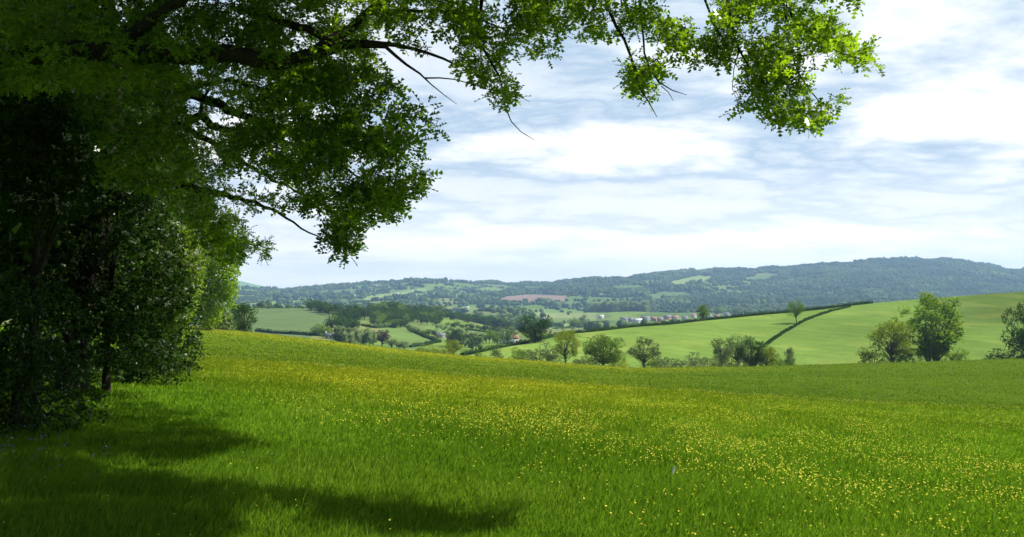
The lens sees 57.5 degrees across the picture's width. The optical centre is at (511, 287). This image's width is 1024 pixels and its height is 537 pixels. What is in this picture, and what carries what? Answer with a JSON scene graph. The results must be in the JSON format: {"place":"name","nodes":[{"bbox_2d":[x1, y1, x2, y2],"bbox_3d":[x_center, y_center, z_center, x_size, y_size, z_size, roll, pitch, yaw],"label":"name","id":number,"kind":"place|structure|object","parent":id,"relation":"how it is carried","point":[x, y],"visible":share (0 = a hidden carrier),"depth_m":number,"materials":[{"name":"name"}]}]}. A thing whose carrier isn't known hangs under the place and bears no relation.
{"place":"outdoors","nodes":[
{"label":"outdoors","id":0,"kind":"place"},
{"bbox_2d":[2,304,767,354],"bbox_3d":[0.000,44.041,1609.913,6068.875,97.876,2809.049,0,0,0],"label":"valley fields","id":1,"kind":"structure","parent":0,"point":[291,319],"depth_m":868.81,"materials":[{"name":"green plant"}]},
{"bbox_2d":[255,328,320,335],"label":"hedge","id":2,"kind":"object","parent":1,"relation":"on","point":[293,332],"visible":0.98,"depth_m":622.28,"materials":[{"name":"green plant"}]},
{"bbox_2d":[314,301,329,311],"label":"tree","id":3,"kind":"object","parent":1,"relation":"on","point":[321,306],"visible":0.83,"depth_m":902.24,"materials":[{"name":"green plant"}]},
{"bbox_2d":[319,326,330,337],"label":"tree","id":4,"kind":"object","parent":1,"relation":"on","point":[322,330],"visible":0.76,"depth_m":586.75,"materials":[{"name":"green plant"}]},
{"bbox_2d":[323,331,333,339],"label":"house","id":5,"kind":"structure","parent":1,"relation":"on","point":[326,335],"depth_m":581.15,"materials":[{"name":"stone"}]},
{"bbox_2d":[323,305,335,314],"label":"tree","id":6,"kind":"object","parent":1,"relation":"on","point":[328,309],"visible":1,"depth_m":877.36,"materials":[{"name":"green plant"}]},
{"bbox_2d":[323,315,340,327],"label":"tree","id":7,"kind":"object","parent":1,"relation":"on","point":[330,323],"visible":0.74,"depth_m":696.63,"materials":[{"name":"green plant"}]},
{"bbox_2d":[331,325,340,340],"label":"poplar tree","id":8,"kind":"object","parent":1,"relation":"on","point":[333,335],"visible":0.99,"depth_m":538.68,"materials":[{"name":"green plant"}]},
{"bbox_2d":[335,328,342,341],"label":"poplar tree","id":9,"kind":"object","parent":1,"relation":"on","point":[337,334],"visible":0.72,"depth_m":537.08,"materials":[{"name":"green plant"}]},
{"bbox_2d":[333,316,349,331],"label":"tree","id":10,"kind":"object","parent":1,"relation":"on","point":[339,322],"visible":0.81,"depth_m":679.43,"materials":[{"name":"green plant"}]},
{"bbox_2d":[339,326,348,342],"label":"poplar tree","id":11,"kind":"object","parent":1,"relation":"on","point":[343,334],"visible":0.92,"depth_m":529.38,"materials":[{"name":"green plant"}]},
{"bbox_2d":[340,306,353,318],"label":"tree","id":12,"kind":"object","parent":1,"relation":"on","point":[346,312],"visible":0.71,"depth_m":814.61,"materials":[{"name":"green plant"}]},
{"bbox_2d":[346,326,355,342],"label":"poplar tree","id":13,"kind":"object","parent":1,"relation":"on","point":[350,336],"visible":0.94,"depth_m":533.02,"materials":[{"name":"green plant"}]},
{"bbox_2d":[345,318,359,327],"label":"tree","id":14,"kind":"object","parent":1,"relation":"on","point":[351,323],"visible":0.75,"depth_m":707.69,"materials":[{"name":"green plant"}]},
{"bbox_2d":[348,308,359,319],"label":"tree","id":15,"kind":"object","parent":1,"relation":"on","point":[356,313],"visible":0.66,"depth_m":850.14,"materials":[{"name":"green plant"}]},
{"bbox_2d":[354,329,361,342],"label":"poplar tree","id":16,"kind":"object","parent":1,"relation":"on","point":[357,334],"visible":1,"depth_m":538.50,"materials":[{"name":"green plant"}]},
{"bbox_2d":[355,307,366,319],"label":"tree","id":17,"kind":"object","parent":1,"relation":"on","point":[362,314],"visible":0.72,"depth_m":861.44,"materials":[{"name":"green plant"}]},
{"bbox_2d":[360,332,366,344],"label":"poplar tree","id":18,"kind":"object","parent":1,"relation":"on","point":[363,335],"visible":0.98,"depth_m":543.49,"materials":[{"name":"green plant"}]},
{"bbox_2d":[365,330,372,342],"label":"poplar tree","id":19,"kind":"object","parent":1,"relation":"on","point":[368,336],"visible":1,"depth_m":542.75,"materials":[{"name":"green plant"}]},
{"bbox_2d":[369,330,376,345],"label":"poplar tree","id":20,"kind":"object","parent":1,"relation":"on","point":[374,333],"visible":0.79,"depth_m":556.53,"materials":[{"name":"green plant"}]},
{"bbox_2d":[361,323,391,327],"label":"hedge","id":21,"kind":"object","parent":1,"relation":"on","point":[377,326],"visible":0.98,"depth_m":778.38,"materials":[{"name":"green plant"}]},
{"bbox_2d":[376,329,391,346],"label":"copper beech","id":22,"kind":"object","parent":1,"relation":"on","point":[383,337],"visible":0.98,"depth_m":559.47,"materials":[{"name":"purple plant"}]},
{"bbox_2d":[385,339,397,347],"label":"tree","id":23,"kind":"object","parent":1,"relation":"on","point":[391,342],"visible":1,"depth_m":556.31,"materials":[{"name":"green plant"}]},
{"bbox_2d":[387,311,399,320],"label":"tree","id":24,"kind":"object","parent":1,"relation":"on","point":[395,316],"visible":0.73,"depth_m":879.00,"materials":[{"name":"green plant"}]},
{"bbox_2d":[398,341,411,348],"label":"tree","id":25,"kind":"object","parent":1,"relation":"on","point":[404,345],"visible":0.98,"depth_m":553.78,"materials":[{"name":"green plant"}]},
{"bbox_2d":[408,327,438,339],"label":"hedge","id":26,"kind":"object","parent":1,"relation":"on","point":[425,336],"visible":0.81,"depth_m":725.10,"materials":[{"name":"green plant"}]},
{"bbox_2d":[409,339,440,346],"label":"hedge","id":27,"kind":"object","parent":1,"relation":"on","point":[433,341],"visible":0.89,"depth_m":627.94,"materials":[{"name":"green plant"}]},
{"bbox_2d":[435,332,446,337],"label":"house","id":28,"kind":"structure","parent":1,"relation":"on","point":[441,335],"depth_m":734.35,"materials":[{"name":"stone"}]},
{"bbox_2d":[444,338,462,353],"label":"willow tree","id":29,"kind":"object","parent":1,"relation":"on","point":[456,345],"visible":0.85,"depth_m":315.15,"materials":[{"name":"green plant"}]},
{"bbox_2d":[450,327,458,345],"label":"poplar tree","id":30,"kind":"object","parent":1,"relation":"on","point":[454,335],"visible":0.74,"depth_m":617.51,"materials":[{"name":"green plant"}]},
{"bbox_2d":[454,327,469,344],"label":"poplar tree","id":31,"kind":"object","parent":1,"relation":"on","point":[461,332],"visible":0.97,"depth_m":615.45,"materials":[{"name":"green plant"}]},
{"bbox_2d":[442,327,495,332],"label":"hedge","id":32,"kind":"object","parent":1,"relation":"on","point":[471,329],"visible":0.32,"depth_m":932.80,"materials":[{"name":"green plant"}]},
{"bbox_2d":[467,331,473,349],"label":"poplar tree","id":33,"kind":"object","parent":1,"relation":"on","point":[469,345],"visible":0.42,"depth_m":579.19,"materials":[{"name":"green plant"}]},
{"bbox_2d":[471,331,481,347],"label":"poplar tree","id":34,"kind":"object","parent":1,"relation":"on","point":[474,338],"visible":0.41,"depth_m":563.29,"materials":[{"name":"green plant"}]},
{"bbox_2d":[473,332,486,347],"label":"poplar tree","id":35,"kind":"object","parent":1,"relation":"on","point":[479,339],"visible":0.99,"depth_m":551.36,"materials":[{"name":"green plant"}]},
{"bbox_2d":[490,331,501,345],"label":"tree","id":36,"kind":"object","parent":1,"relation":"on","point":[496,339],"visible":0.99,"depth_m":632.53,"materials":[{"name":"green plant"}]},
{"bbox_2d":[501,329,514,340],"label":"tree","id":37,"kind":"object","parent":1,"relation":"on","point":[507,337],"visible":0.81,"depth_m":684.94,"materials":[{"name":"green plant"}]},
{"bbox_2d":[502,333,519,343],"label":"house","id":38,"kind":"structure","parent":1,"relation":"on","point":[513,338],"depth_m":697.50,"materials":[{"name":"tile"}]},
{"bbox_2d":[504,325,518,337],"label":"tree","id":39,"kind":"object","parent":1,"relation":"on","point":[512,330],"visible":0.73,"depth_m":698.54,"materials":[{"name":"green plant"}]},
{"bbox_2d":[201,297,918,329],"bbox_3d":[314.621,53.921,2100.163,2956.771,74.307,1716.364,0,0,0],"label":"valley woodland","id":40,"kind":"object","parent":1,"relation":"on","point":[523,311],"visible":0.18,"depth_m":2305.17,"materials":[{"name":"green plant"}]},
{"bbox_2d":[567,317,581,326],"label":"tree","id":41,"kind":"object","parent":1,"relation":"on","point":[574,322],"visible":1,"depth_m":1384.31,"materials":[{"name":"green plant"}]},
{"bbox_2d":[591,301,600,312],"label":"poplar tree","id":42,"kind":"object","parent":1,"relation":"on","point":[596,307],"visible":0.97,"depth_m":2442.19,"materials":[{"name":"green plant"}]},
{"bbox_2d":[611,300,618,311],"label":"poplar tree","id":43,"kind":"object","parent":1,"relation":"on","point":[614,308],"visible":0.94,"depth_m":2400.28,"materials":[{"name":"green plant"}]},
{"bbox_2d":[619,300,625,311],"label":"poplar tree","id":44,"kind":"object","parent":1,"relation":"on","point":[622,309],"visible":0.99,"depth_m":2408.92,"materials":[{"name":"green plant"}]},
{"bbox_2d":[623,300,629,311],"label":"poplar tree","id":45,"kind":"object","parent":1,"relation":"on","point":[627,306],"visible":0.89,"depth_m":2412.53,"materials":[{"name":"green plant"}]},
{"bbox_2d":[629,301,637,311],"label":"poplar tree","id":46,"kind":"object","parent":1,"relation":"on","point":[632,305],"visible":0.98,"depth_m":2417.91,"materials":[{"name":"green plant"}]},
{"bbox_2d":[642,301,648,311],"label":"poplar tree","id":47,"kind":"object","parent":1,"relation":"on","point":[645,307],"visible":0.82,"depth_m":2396.59,"materials":[{"name":"green plant"}]},
{"bbox_2d":[0,324,1023,536],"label":"meadow","id":48,"kind":"structure","parent":0,"point":[896,381],"depth_m":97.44,"materials":[{"name":"green plant"}]},
{"bbox_2d":[0,315,85,439],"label":"bush","id":49,"kind":"object","parent":48,"relation":"on","point":[40,397],"visible":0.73,"depth_m":12.48,"materials":[{"name":"green plant"}]},
{"bbox_2d":[0,64,98,424],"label":"hawthorn tree","id":50,"kind":"object","parent":48,"relation":"on","point":[41,131],"visible":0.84,"depth_m":12.83,"materials":[{"name":"green plant"}]},
{"bbox_2d":[1,308,97,370],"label":"bush","id":51,"kind":"object","parent":48,"relation":"on","point":[28,325],"visible":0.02,"depth_m":26.46,"materials":[{"name":"green plant"}]},
{"bbox_2d":[0,0,108,280],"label":"woodland tree","id":52,"kind":"object","parent":48,"relation":"on","point":[26,244],"visible":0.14,"depth_m":15.71,"materials":[{"name":"green plant"}]},
{"bbox_2d":[0,388,108,474],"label":"woodland flowers","id":53,"kind":"object","parent":48,"relation":"on","point":[43,447],"visible":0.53,"depth_m":10.06,"materials":[{"name":"green plant"}]},
{"bbox_2d":[0,265,111,437],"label":"bush","id":54,"kind":"object","parent":48,"relation":"on","point":[31,308],"visible":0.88,"depth_m":12.86,"materials":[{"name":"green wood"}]},
{"bbox_2d":[4,317,123,385],"bbox_3d":[-11.244,1.586,22.993,3.283,1.894,2.951,0,0,0],"label":"bush","id":55,"kind":"object","parent":48,"relation":"on","point":[95,369],"visible":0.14,"depth_m":22.94,"materials":[{"name":"green plant"}]},
{"bbox_2d":[0,0,140,325],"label":"woodland tree","id":56,"kind":"object","parent":48,"relation":"on","point":[5,262],"visible":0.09,"depth_m":20.01,"materials":[{"name":"green plant"}]},
{"bbox_2d":[0,63,203,341],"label":"woodland tree","id":57,"kind":"object","parent":48,"relation":"on","point":[132,256],"visible":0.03,"depth_m":26.88,"materials":[{"name":"green plant"}]},
{"bbox_2d":[7,169,197,391],"bbox_3d":[-9.072,-0.151,20.448,5.103,5.434,3.964,0,0,0],"label":"hawthorn tree","id":58,"kind":"object","parent":48,"relation":"on","point":[107,303],"visible":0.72,"depth_m":19.79,"materials":[{"name":"green plant"}]},
{"bbox_2d":[5,37,217,360],"bbox_3d":[-14.548,-3.294,33.699,7.512,12.937,8.537,0,0,-16],"label":"woodland tree","id":59,"kind":"object","parent":48,"relation":"on","point":[182,214],"visible":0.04,"depth_m":33.66,"materials":[{"name":"green plant"}]},
{"bbox_2d":[93,329,193,385],"bbox_3d":[-9.857,1.838,24.961,2.537,1.717,2.238,0,0,0],"label":"bush","id":60,"kind":"object","parent":48,"relation":"on","point":[148,377],"visible":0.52,"depth_m":24.58,"materials":[{"name":"green plant"}]},
{"bbox_2d":[123,317,210,371],"bbox_3d":[-12.255,1.895,33.007,2.975,2.440,2.774,0,0,0],"label":"bush","id":61,"kind":"object","parent":48,"relation":"on","point":[192,338],"visible":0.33,"depth_m":33.06,"materials":[{"name":"green plant"}]},
{"bbox_2d":[133,216,211,374],"bbox_3d":[-10.752,0.356,29.627,2.453,5.428,4.382,0,0,-21],"label":"hawthorn tree","id":62,"kind":"object","parent":48,"relation":"on","point":[197,256],"visible":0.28,"depth_m":29.01,"materials":[{"name":"green plant"}]},
{"bbox_2d":[145,168,215,343],"bbox_3d":[-16.251,-2.204,43.869,5.244,11.870,6.012,0,0,-29],"label":"woodland tree","id":63,"kind":"object","parent":48,"relation":"on","point":[204,293],"depth_m":44.08,"materials":[{"name":"green plant"}]},
{"bbox_2d":[192,247,243,329],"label":"field maple","id":64,"kind":"object","parent":48,"relation":"on","point":[223,289],"visible":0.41,"depth_m":145.99,"materials":[{"name":"green plant"}]},
{"bbox_2d":[212,304,237,330],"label":"bush","id":65,"kind":"object","parent":48,"relation":"on","point":[227,322],"visible":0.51,"depth_m":159.31,"materials":[{"name":"green plant"}]},
{"bbox_2d":[0,0,450,389],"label":"oak tree","id":66,"kind":"object","parent":48,"relation":"on","point":[321,148],"visible":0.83,"depth_m":10.93,"materials":[{"name":"green plant"}]},
{"bbox_2d":[229,302,258,331],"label":"oak tree","id":67,"kind":"object","parent":48,"relation":"on","point":[244,310],"visible":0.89,"depth_m":195.15,"materials":[{"name":"green plant"}]},
{"bbox_2d":[0,0,884,139],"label":"oak tree","id":68,"kind":"object","parent":48,"relation":"on","point":[26,49],"visible":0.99,"depth_m":9.21,"materials":[{"name":"green plant"}]},
{"bbox_2d":[3,325,1023,536],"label":"buttercups","id":69,"kind":"object","parent":48,"relation":"on","point":[1015,467],"visible":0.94,"depth_m":17.57,"materials":[{"name":"yellow plant"}]},
{"bbox_2d":[99,0,1023,288],"label":"sky","id":70,"kind":"structure","parent":0,"point":[925,160],"materials":[{"name":"white"}]},
{"bbox_2d":[212,264,991,308],"bbox_3d":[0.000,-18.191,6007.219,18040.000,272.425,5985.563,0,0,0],"label":"hills","id":71,"kind":"structure","parent":0,"point":[529,297],"depth_m":4128.04,"materials":[{"name":"green plant"}]},
{"bbox_2d":[211,256,1023,308],"bbox_3d":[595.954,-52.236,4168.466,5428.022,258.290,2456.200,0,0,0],"label":"woodland","id":72,"kind":"object","parent":71,"relation":"on","point":[944,277],"visible":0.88,"depth_m":4035.03,"materials":[{"name":"green plant"}]},
{"bbox_2d":[466,291,1023,367],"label":"pasture hill","id":73,"kind":"structure","parent":0,"point":[836,337],"depth_m":338.93,"materials":[{"name":"green plant"}]},
{"bbox_2d":[460,347,482,354],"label":"hedge","id":74,"kind":"object","parent":73,"relation":"on","point":[473,352],"visible":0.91,"depth_m":316.85,"materials":[{"name":"green plant"}]},
{"bbox_2d":[490,347,503,357],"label":"bush","id":75,"kind":"object","parent":73,"relation":"on","point":[495,352],"visible":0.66,"depth_m":225.10,"materials":[{"name":"green plant"}]},
{"bbox_2d":[507,347,530,359],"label":"bush","id":76,"kind":"object","parent":73,"relation":"on","point":[518,355],"visible":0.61,"depth_m":222.09,"materials":[{"name":"green plant"}]},
{"bbox_2d":[517,314,553,342],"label":"oak tree","id":77,"kind":"object","parent":73,"relation":"on","point":[535,328],"visible":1,"depth_m":346.54,"materials":[{"name":"green plant"}]},
{"bbox_2d":[520,342,558,361],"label":"bush","id":78,"kind":"object","parent":73,"relation":"on","point":[530,353],"visible":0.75,"depth_m":222.97,"materials":[{"name":"green plant"}]},
{"bbox_2d":[544,354,564,362],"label":"bush","id":79,"kind":"object","parent":73,"relation":"on","point":[549,358],"visible":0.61,"depth_m":223.17,"materials":[{"name":"green plant"}]},
{"bbox_2d":[551,328,581,362],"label":"ash tree","id":80,"kind":"object","parent":73,"relation":"on","point":[561,350],"visible":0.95,"depth_m":231.81,"materials":[{"name":"green plant"}]},
{"bbox_2d":[572,356,593,364],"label":"bush","id":81,"kind":"object","parent":73,"relation":"on","point":[576,361],"visible":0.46,"depth_m":224.41,"materials":[{"name":"green plant"}]},
{"bbox_2d":[581,333,626,365],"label":"maple tree","id":82,"kind":"object","parent":73,"relation":"on","point":[605,357],"visible":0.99,"depth_m":217.14,"materials":[{"name":"green plant"}]},
{"bbox_2d":[606,351,630,366],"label":"bush","id":83,"kind":"object","parent":73,"relation":"on","point":[621,364],"visible":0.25,"depth_m":223.87,"materials":[{"name":"green plant"}]},
{"bbox_2d":[626,336,660,366],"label":"ash tree","id":84,"kind":"object","parent":73,"relation":"on","point":[642,356],"visible":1,"depth_m":217.26,"materials":[{"name":"green plant"}]},
{"bbox_2d":[641,355,660,367],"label":"bush","id":85,"kind":"object","parent":73,"relation":"on","point":[651,364],"visible":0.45,"depth_m":222.86,"materials":[{"name":"green plant"}]},
{"bbox_2d":[461,300,872,355],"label":"hedge","id":86,"kind":"object","parent":73,"relation":"on","point":[525,341],"visible":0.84,"depth_m":405.14,"materials":[{"name":"green plant"}]},
{"bbox_2d":[652,352,683,367],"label":"bush","id":87,"kind":"object","parent":73,"relation":"on","point":[663,363],"visible":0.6,"depth_m":218.81,"materials":[{"name":"green plant"}]},
{"bbox_2d":[677,355,696,367],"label":"bush","id":88,"kind":"object","parent":73,"relation":"on","point":[689,363],"visible":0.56,"depth_m":219.67,"materials":[{"name":"green plant"}]},
{"bbox_2d":[696,304,709,318],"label":"thorn tree","id":89,"kind":"object","parent":73,"relation":"on","point":[701,311],"visible":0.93,"depth_m":422.30,"materials":[{"name":"green plant"}]},
{"bbox_2d":[688,352,723,366],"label":"bush","id":90,"kind":"object","parent":73,"relation":"on","point":[701,363],"visible":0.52,"depth_m":220.54,"materials":[{"name":"green plant"}]},
{"bbox_2d":[709,336,735,363],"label":"ash tree","id":91,"kind":"object","parent":73,"relation":"on","point":[717,349],"visible":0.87,"depth_m":226.04,"materials":[{"name":"green plant"}]},
{"bbox_2d":[716,356,747,366],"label":"bush","id":92,"kind":"object","parent":73,"relation":"on","point":[730,363],"visible":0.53,"depth_m":219.53,"materials":[{"name":"green plant"}]},
{"bbox_2d":[721,335,750,363],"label":"ash tree","id":93,"kind":"object","parent":73,"relation":"on","point":[737,343],"visible":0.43,"depth_m":231.34,"materials":[{"name":"green plant"}]},
{"bbox_2d":[734,335,767,366],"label":"maple tree","id":94,"kind":"object","parent":73,"relation":"on","point":[754,360],"visible":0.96,"depth_m":221.86,"materials":[{"name":"green plant"}]},
{"bbox_2d":[755,344,780,365],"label":"willow tree","id":95,"kind":"object","parent":73,"relation":"on","point":[769,358],"visible":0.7,"depth_m":222.70,"materials":[{"name":"green plant"}]},
{"bbox_2d":[773,355,792,365],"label":"bush","id":96,"kind":"object","parent":73,"relation":"on","point":[780,361],"visible":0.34,"depth_m":225.02,"materials":[{"name":"green plant"}]},
{"bbox_2d":[784,347,796,364],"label":"willow tree","id":97,"kind":"object","parent":73,"relation":"on","point":[789,356],"visible":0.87,"depth_m":225.92,"materials":[{"name":"green plant"}]},
{"bbox_2d":[785,299,805,322],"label":"thorn tree","id":98,"kind":"object","parent":73,"relation":"on","point":[801,308],"visible":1,"depth_m":375.19,"materials":[{"name":"green plant"}]},
{"bbox_2d":[764,305,850,346],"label":"hedge","id":99,"kind":"object","parent":73,"relation":"on","point":[775,337],"visible":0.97,"depth_m":369.19,"materials":[{"name":"green plant"}]},
{"bbox_2d":[857,346,891,363],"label":"bush","id":100,"kind":"object","parent":73,"relation":"on","point":[867,355],"visible":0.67,"depth_m":222.68,"materials":[{"name":"green plant"}]},
{"bbox_2d":[865,316,915,361],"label":"thorn tree","id":101,"kind":"object","parent":73,"relation":"on","point":[897,339],"visible":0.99,"depth_m":220.81,"materials":[{"name":"green plant"}]},
{"bbox_2d":[884,346,939,362],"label":"bush","id":102,"kind":"object","parent":73,"relation":"on","point":[904,358],"visible":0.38,"depth_m":225.51,"materials":[{"name":"green plant"}]},
{"bbox_2d":[897,289,968,360],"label":"willow tree","id":103,"kind":"object","parent":73,"relation":"on","point":[929,340],"visible":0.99,"depth_m":224.75,"materials":[{"name":"green plant"}]},
{"bbox_2d":[933,347,970,360],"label":"bush","id":104,"kind":"object","parent":73,"relation":"on","point":[960,355],"visible":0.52,"depth_m":223.12,"materials":[{"name":"green plant"}]},
{"bbox_2d":[984,348,1023,358],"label":"bush","id":105,"kind":"object","parent":73,"relation":"on","point":[1001,356],"visible":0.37,"depth_m":225.33,"materials":[{"name":"green plant"}]},
{"bbox_2d":[999,301,1023,358],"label":"oak tree","id":106,"kind":"object","parent":73,"relation":"on","point":[1018,337],"visible":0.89,"depth_m":227.11,"materials":[{"name":"green plant"}]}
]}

